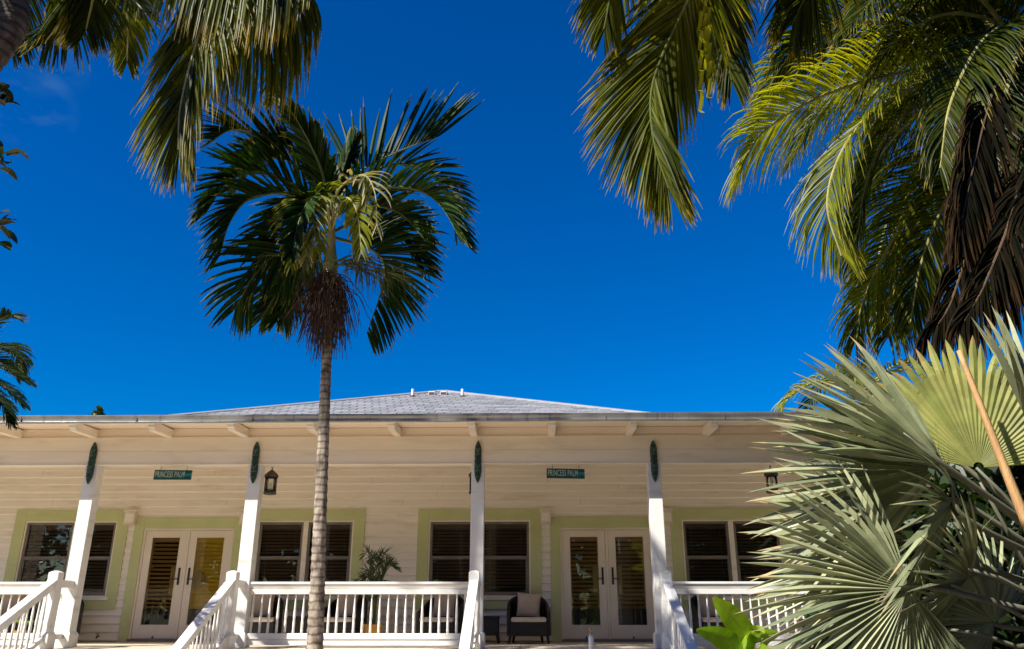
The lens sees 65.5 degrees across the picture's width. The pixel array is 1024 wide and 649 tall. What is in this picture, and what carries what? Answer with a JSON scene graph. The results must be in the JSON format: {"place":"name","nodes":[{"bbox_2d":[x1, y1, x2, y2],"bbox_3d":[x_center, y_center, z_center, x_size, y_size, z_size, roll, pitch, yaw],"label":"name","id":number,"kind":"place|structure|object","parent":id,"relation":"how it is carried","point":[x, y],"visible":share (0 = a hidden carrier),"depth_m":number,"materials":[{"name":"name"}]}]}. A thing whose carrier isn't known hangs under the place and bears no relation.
{"place":"outdoors","nodes":[
{"label":"outdoors","id":0,"kind":"place"},
{"bbox_2d":[14,621,34,632],"bbox_3d":[-8.876,5.588,14.449,0.477,0.398,0.472,0,-20,1],"label":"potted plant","id":1,"kind":"object","parent":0,"point":[27,625],"visible":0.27,"depth_m":14.41,"materials":[{"name":"green plant"}]},
{"bbox_2d":[88,405,105,414],"bbox_3d":[-18.248,8.314,33.569,2.497,10.097,2.598,0,-20,1],"label":"tree","id":2,"kind":"object","parent":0,"point":[99,410],"visible":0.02,"depth_m":35.06,"materials":[{"name":"green plant"}]},
{"bbox_2d":[0,389,1022,648],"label":"house","id":3,"kind":"structure","parent":0,"point":[602,551],"depth_m":16.04,"materials":[{"name":"beige paint"}]},
{"bbox_2d":[0,598,36,632],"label":"wicker armchair","id":4,"kind":"object","parent":3,"relation":"on","point":[17,624],"visible":0.09,"depth_m":14.99,"materials":[{"name":"black wicker"}]},
{"bbox_2d":[1,594,26,615],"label":"pillow","id":5,"kind":"object","parent":4,"relation":"on","point":[6,600],"visible":0.35,"depth_m":15.37,"materials":[{"name":"beige fabric"}]},
{"bbox_2d":[0,582,63,644],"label":"porch railing","id":6,"kind":"object","parent":3,"relation":"attached to","point":[19,588],"visible":0.37,"depth_m":13.53,"materials":[{"name":"white paint"}]},
{"bbox_2d":[32,599,83,633],"bbox_3d":[-8.653,5.613,15.206,0.810,0.871,0.790,8,-21,-22],"label":"wicker armchair","id":7,"kind":"object","parent":3,"relation":"on","point":[79,617],"visible":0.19,"depth_m":15.06,"materials":[{"name":"black wicker"}]},
{"bbox_2d":[0,510,128,608],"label":"window","id":8,"kind":"structure","parent":3,"relation":"in","point":[26,521],"depth_m":16.32,"materials":[{"name":"green paint"}]},
{"bbox_2d":[86,442,96,483],"bbox_3d":[-7.485,2.455,14.154,0.124,0.750,0.078,0,-20,1],"label":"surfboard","id":9,"kind":"object","parent":3,"relation":"attached to","point":[91,463],"visible":1,"depth_m":14.15,"materials":[{"name":"green wood"}]},
{"bbox_2d":[123,509,139,524],"bbox_3d":[-7.841,3.964,16.380,0.250,0.300,0.166,0,-20,1],"label":"wall light","id":10,"kind":"object","parent":3,"relation":"attached to","point":[130,516],"visible":1,"depth_m":16.33,"materials":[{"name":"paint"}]},
{"bbox_2d":[131,531,187,638],"bbox_3d":[-7.076,5.223,16.053,0.859,2.060,0.213,0,-20,1],"label":"door","id":11,"kind":"structure","parent":3,"relation":"in","point":[139,631],"depth_m":16.08,"materials":[{"name":"paint"}]},
{"bbox_2d":[153,466,192,479],"bbox_3d":[-6.037,2.643,14.196,0.670,0.245,0.030,0,-23,1],"label":"hanging sign","id":12,"kind":"object","parent":3,"relation":"hanging from","point":[172,474],"visible":1,"depth_m":14.17,"materials":[{"name":"paint"}]},
{"bbox_2d":[177,531,231,638],"bbox_3d":[-6.161,5.215,16.030,0.859,2.060,0.204,0,-20,1],"label":"door","id":13,"kind":"structure","parent":3,"relation":"in","point":[209,551],"depth_m":16.14,"materials":[{"name":"paint"}]},
{"bbox_2d":[238,509,243,524],"bbox_3d":[-5.461,3.948,16.333,0.250,0.300,0.166,0,-20,1],"label":"wall light","id":14,"kind":"object","parent":3,"relation":"attached to","point":[241,511],"visible":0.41,"depth_m":16.28,"materials":[{"name":"paint"}]},
{"bbox_2d":[250,441,259,483],"bbox_3d":[-4.556,2.435,14.096,0.124,0.750,0.078,0,-20,1],"label":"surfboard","id":15,"kind":"object","parent":3,"relation":"attached to","point":[254,462],"visible":1,"depth_m":14.09,"materials":[{"name":"green wood"}]},
{"bbox_2d":[248,595,283,632],"bbox_3d":[-4.786,5.586,15.132,0.810,0.871,0.790,2,-20,-5],"label":"wicker armchair","id":16,"kind":"object","parent":3,"relation":"on","point":[255,623],"visible":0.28,"depth_m":14.79,"materials":[{"name":"black wicker"}]},
{"bbox_2d":[250,594,274,615],"bbox_3d":[-4.799,5.387,15.309,0.450,0.450,0.150,0,-37,-5],"label":"pillow","id":17,"kind":"object","parent":16,"relation":"on","point":[258,599],"visible":0.64,"depth_m":15.25,"materials":[{"name":"beige fabric"}]},
{"bbox_2d":[263,467,278,494],"bbox_3d":[-4.357,2.658,14.461,0.244,0.844,0.244,7,-21,-18],"label":"lantern","id":18,"kind":"object","parent":3,"relation":"hanging from","point":[272,474],"visible":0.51,"depth_m":14.36,"materials":[{"name":"brown metal"}]},
{"bbox_2d":[286,616,307,632],"bbox_3d":[-3.983,5.775,15.073,0.515,0.477,0.515,0,-20,1],"label":"side table","id":19,"kind":"object","parent":3,"relation":"on","point":[297,624],"visible":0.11,"depth_m":14.88,"materials":[{"name":"wicker"}]},
{"bbox_2d":[253,509,365,608],"bbox_3d":[-4.219,4.747,16.164,2.420,1.940,0.205,0,-20,1],"label":"window","id":20,"kind":"structure","parent":3,"relation":"in","point":[352,520],"depth_m":16.26,"materials":[{"name":"green paint"}]},
{"bbox_2d":[323,595,367,632],"bbox_3d":[-3.178,5.575,15.099,0.810,0.871,0.790,-5,-20,14],"label":"wicker armchair","id":21,"kind":"object","parent":3,"relation":"on","point":[349,619],"visible":0.31,"depth_m":14.78,"materials":[{"name":"black wicker"}]},
{"bbox_2d":[335,594,358,616],"bbox_3d":[-3.165,5.377,15.277,0.450,0.450,0.150,-9,-38,13],"label":"pillow","id":22,"kind":"object","parent":21,"relation":"on","point":[350,601],"visible":0.69,"depth_m":15.21,"materials":[{"name":"beige fabric"}]},
{"bbox_2d":[246,582,468,644],"bbox_3d":[-2.575,4.841,13.357,3.725,1.000,0.150,0,-20,1],"label":"porch railing","id":23,"kind":"object","parent":3,"relation":"attached to","point":[361,637],"visible":0.84,"depth_m":13.33,"materials":[{"name":"white paint"}]},
{"bbox_2d":[352,543,402,632],"bbox_3d":[-2.582,5.039,15.000,1.013,1.803,0.827,0,-20,1],"label":"potted palm","id":24,"kind":"object","parent":3,"relation":"on","point":[381,563],"visible":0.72,"depth_m":15.03,"materials":[{"name":"green plant"}]},
{"bbox_2d":[416,596,463,632],"bbox_3d":[-1.319,5.562,15.063,0.810,0.871,0.790,-4,-20,12],"label":"wicker armchair","id":25,"kind":"object","parent":3,"relation":"on","point":[426,618],"visible":0.45,"depth_m":14.75,"materials":[{"name":"black wicker"}]},
{"bbox_2d":[432,594,455,616],"bbox_3d":[-1.297,5.362,15.238,0.450,0.450,0.150,-5,-37,12],"label":"pillow","id":26,"kind":"object","parent":25,"relation":"on","point":[444,599],"visible":0.81,"depth_m":15.18,"materials":[{"name":"beige fabric"}]},
{"bbox_2d":[469,472,470,493],"bbox_3d":[-0.661,2.632,14.388,0.244,0.844,0.244,7,-21,-18],"label":"lantern","id":27,"kind":"object","parent":3,"relation":"hanging from","point":[470,483],"visible":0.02,"depth_m":14.29,"materials":[{"name":"brown metal"}]},
{"bbox_2d":[474,441,481,482],"bbox_3d":[-0.602,2.407,14.018,0.124,0.750,0.078,0,-20,1],"label":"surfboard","id":28,"kind":"object","parent":3,"relation":"attached to","point":[477,465],"visible":1,"depth_m":14.01,"materials":[{"name":"green wood"}]},
{"bbox_2d":[415,509,541,608],"bbox_3d":[-0.659,4.722,16.093,2.520,1.940,0.205,0,-20,1],"label":"window","id":29,"kind":"structure","parent":3,"relation":"in","point":[429,520],"depth_m":16.16,"materials":[{"name":"green paint"}]},
{"bbox_2d":[483,616,499,643],"bbox_3d":[-0.484,5.750,15.004,0.515,0.477,0.515,0,-20,1],"label":"side table","id":30,"kind":"object","parent":3,"relation":"on","point":[490,625],"visible":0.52,"depth_m":14.81,"materials":[{"name":"wicker"}]},
{"bbox_2d":[507,595,550,643],"bbox_3d":[0.305,5.550,15.031,0.810,0.871,0.790,0,-20,-1],"label":"wicker armchair","id":31,"kind":"object","parent":3,"relation":"on","point":[540,626],"visible":0.86,"depth_m":14.66,"materials":[{"name":"black wicker"}]},
{"bbox_2d":[516,592,540,616],"bbox_3d":[0.318,5.352,15.209,0.450,0.450,0.150,4,-37,1],"label":"pillow","id":32,"kind":"object","parent":31,"relation":"on","point":[528,604],"visible":0.99,"depth_m":15.14,"materials":[{"name":"beige fabric"}]},
{"bbox_2d":[539,508,551,523],"bbox_3d":[0.682,3.905,16.212,0.250,0.300,0.166,0,-20,1],"label":"wall light","id":33,"kind":"object","parent":3,"relation":"attached to","point":[545,515],"visible":1,"depth_m":16.15,"materials":[{"name":"paint"}]},
{"bbox_2d":[547,465,584,478],"bbox_3d":[0.947,2.594,14.059,0.670,0.245,0.031,1,-23,2],"label":"hanging sign","id":34,"kind":"object","parent":3,"relation":"hanging from","point":[552,472],"visible":1,"depth_m":14.03,"materials":[{"name":"paint"}]},
{"bbox_2d":[562,530,608,638],"bbox_3d":[1.452,5.162,15.884,0.859,2.060,0.212,0,-20,1],"label":"door","id":35,"kind":"structure","parent":3,"relation":"in","point":[599,582],"depth_m":15.91,"materials":[{"name":"paint"}]},
{"bbox_2d":[607,530,654,638],"bbox_3d":[2.367,5.156,15.866,0.859,2.060,0.212,0,-20,1],"label":"door","id":36,"kind":"structure","parent":3,"relation":"in","point":[616,585],"depth_m":15.89,"materials":[{"name":"paint"}]},
{"bbox_2d":[650,440,657,481],"bbox_3d":[2.493,2.385,13.957,0.124,0.750,0.078,0,-20,1],"label":"carved mask","id":37,"kind":"object","parent":3,"relation":"attached to","point":[653,460],"visible":1,"depth_m":13.95,"materials":[{"name":"green wood"}]},
{"bbox_2d":[663,508,672,523],"bbox_3d":[3.137,3.887,16.163,0.250,0.300,0.166,0,-20,1],"label":"wall light","id":38,"kind":"object","parent":3,"relation":"attached to","point":[667,512],"visible":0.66,"depth_m":16.10,"materials":[{"name":"paint"}]},
{"bbox_2d":[690,595,724,632],"bbox_3d":[3.781,5.526,14.962,0.810,0.871,0.790,2,-20,-6],"label":"wicker armchair","id":39,"kind":"object","parent":3,"relation":"on","point":[694,608],"visible":0.22,"depth_m":14.72,"materials":[{"name":"black wicker"}]},
{"bbox_2d":[696,594,718,616],"bbox_3d":[3.756,5.327,15.138,0.450,0.450,0.150,-1,-36,-8],"label":"pillow","id":40,"kind":"object","parent":39,"relation":"on","point":[702,602],"visible":0.53,"depth_m":15.07,"materials":[{"name":"beige fabric"}]},
{"bbox_2d":[670,508,800,608],"bbox_3d":[4.434,4.686,15.993,2.430,1.940,0.205,0,-20,1],"label":"window","id":41,"kind":"structure","parent":3,"relation":"in","point":[730,520],"depth_m":16.10,"materials":[{"name":"green paint"}]},
{"bbox_2d":[672,581,812,645],"bbox_3d":[4.475,4.792,13.218,3.730,1.000,0.150,0,-20,1],"label":"porch railing","id":42,"kind":"object","parent":3,"relation":"attached to","point":[723,588],"visible":0.27,"depth_m":13.30,"materials":[{"name":"white paint"}]},
{"bbox_2d":[764,465,777,493],"bbox_3d":[4.633,2.595,14.283,0.244,0.844,0.244,7,-21,-18],"label":"lantern","id":43,"kind":"object","parent":3,"relation":"hanging from","point":[770,475],"visible":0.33,"depth_m":14.18,"materials":[{"name":"brown metal"}]},
{"bbox_2d":[0,0,1023,414],"label":"sky","id":44,"kind":"structure","parent":0,"point":[567,295],"materials":[{"name":"blue"}]},
{"bbox_2d":[770,357,945,411],"bbox_3d":[13.665,6.571,29.201,6.330,10.467,6.893,-12,-23,31],"label":"coconut palm","id":45,"kind":"object","parent":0,"point":[790,392],"visible":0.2,"depth_m":30.00,"materials":[{"name":"green plant"}]},
{"label":"garden bed","id":46,"kind":"structure","parent":0,"visible":0},
{"bbox_2d":[567,0,877,233],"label":"coconut palm","id":47,"kind":"object","parent":46,"relation":"on","point":[647,89],"visible":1,"depth_m":4.18,"materials":[{"name":"green plant"}]},
{"bbox_2d":[696,596,777,648],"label":"banana plant","id":48,"kind":"object","parent":46,"relation":"on","point":[740,631],"visible":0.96,"depth_m":8.55,"materials":[{"name":"green plant"}]},
{"bbox_2d":[717,0,1023,370],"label":"coconut palm","id":49,"kind":"object","parent":46,"relation":"on","point":[971,153],"visible":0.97,"depth_m":9.08,"materials":[{"name":"green plant"}]},
{"bbox_2d":[732,305,1023,648],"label":"fan palm","id":50,"kind":"object","parent":46,"relation":"on","point":[897,443],"visible":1,"depth_m":6.07,"materials":[{"name":"green plant"}]},
{"bbox_2d":[795,511,1023,648],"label":"shrub","id":51,"kind":"object","parent":46,"relation":"on","point":[1009,618],"visible":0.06,"depth_m":7.16,"materials":[{"name":"green plant"}]},
{"bbox_2d":[913,457,1023,645],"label":"shrub","id":52,"kind":"object","parent":46,"relation":"on","point":[993,474],"visible":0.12,"depth_m":7.69,"materials":[{"name":"green plant"}]},
{"label":"path","id":53,"kind":"structure","parent":0,"visible":0},
{"bbox_2d":[0,82,28,249],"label":"broadleaf tree","id":54,"kind":"object","parent":53,"relation":"on","point":[7,93],"visible":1,"depth_m":5.83,"materials":[{"name":"green plant"}]},
{"bbox_2d":[0,307,36,430],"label":"palm tree","id":55,"kind":"object","parent":53,"relation":"on","point":[17,368],"visible":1,"depth_m":10.87,"materials":[{"name":"green plant"}]},
{"bbox_2d":[0,571,73,648],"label":"stair railing","id":56,"kind":"object","parent":53,"relation":"on","point":[45,636],"visible":1,"depth_m":12.64,"materials":[{"name":"white paint"}]},
{"bbox_2d":[0,0,321,198],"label":"coconut palm","id":57,"kind":"object","parent":53,"relation":"on","point":[206,27],"visible":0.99,"depth_m":6.04,"materials":[{"name":"green plant"}]},
{"bbox_2d":[171,571,244,648],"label":"stair railing","id":58,"kind":"object","parent":53,"relation":"on","point":[226,595],"visible":1,"depth_m":12.42,"materials":[{"name":"white paint"}]},
{"bbox_2d":[186,83,484,648],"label":"christmas palm","id":59,"kind":"object","parent":53,"relation":"on","point":[291,265],"visible":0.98,"depth_m":8.54,"materials":[{"name":"green plant"}]},
{"bbox_2d":[459,570,480,648],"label":"stair railing","id":60,"kind":"object","parent":53,"relation":"on","point":[470,638],"visible":1,"depth_m":12.29,"materials":[{"name":"white paint"}]},
{"bbox_2d":[588,628,593,648],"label":"sprinkler riser","id":61,"kind":"object","parent":53,"relation":"on","point":[591,641],"visible":1,"depth_m":10.10,"materials":[{"name":"white metal"}]},
{"bbox_2d":[658,570,697,648],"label":"stair railing","id":62,"kind":"object","parent":53,"relation":"on","point":[676,633],"visible":1,"depth_m":12.26,"materials":[{"name":"white paint"}]}
]}

